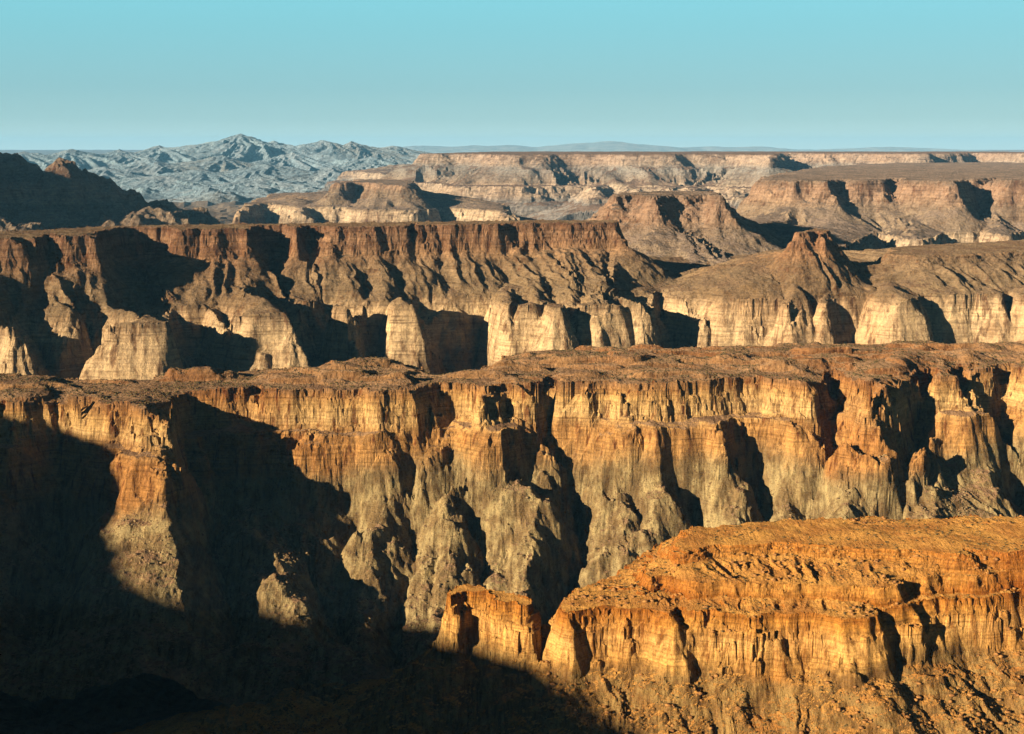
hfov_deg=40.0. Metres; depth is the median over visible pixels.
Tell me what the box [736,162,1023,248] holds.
mesa terrain
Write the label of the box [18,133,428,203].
blue mountain terrain
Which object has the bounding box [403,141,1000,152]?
horizon hill terrain
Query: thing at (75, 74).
sky
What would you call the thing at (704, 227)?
stepped mesa terrain
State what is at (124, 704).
canyon ground
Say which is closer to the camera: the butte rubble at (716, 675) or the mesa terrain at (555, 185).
the butte rubble at (716, 675)
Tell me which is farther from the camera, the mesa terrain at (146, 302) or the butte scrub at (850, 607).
the mesa terrain at (146, 302)
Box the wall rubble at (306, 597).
[0,439,1023,707]
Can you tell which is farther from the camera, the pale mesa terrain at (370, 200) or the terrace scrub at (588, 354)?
the pale mesa terrain at (370, 200)
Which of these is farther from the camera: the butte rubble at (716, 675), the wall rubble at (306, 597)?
the wall rubble at (306, 597)
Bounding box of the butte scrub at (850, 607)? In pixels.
[228,515,1023,733]
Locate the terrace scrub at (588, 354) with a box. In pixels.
[0,340,1023,407]
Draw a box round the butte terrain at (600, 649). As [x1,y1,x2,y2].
[112,514,1023,733]
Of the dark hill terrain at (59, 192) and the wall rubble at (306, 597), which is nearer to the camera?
the wall rubble at (306, 597)
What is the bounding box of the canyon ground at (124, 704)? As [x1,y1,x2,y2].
[0,150,1023,733]
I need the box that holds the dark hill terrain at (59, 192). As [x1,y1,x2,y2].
[0,152,219,230]
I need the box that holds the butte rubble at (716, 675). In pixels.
[221,514,1023,733]
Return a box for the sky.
[0,0,1023,149]
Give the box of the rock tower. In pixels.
[344,583,542,733]
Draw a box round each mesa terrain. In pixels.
[0,219,1023,379]
[229,179,520,223]
[317,151,1023,220]
[586,191,879,265]
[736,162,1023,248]
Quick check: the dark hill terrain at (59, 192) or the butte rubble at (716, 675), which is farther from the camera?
the dark hill terrain at (59, 192)
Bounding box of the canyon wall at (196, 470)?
[0,340,1023,706]
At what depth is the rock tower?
818.08 m

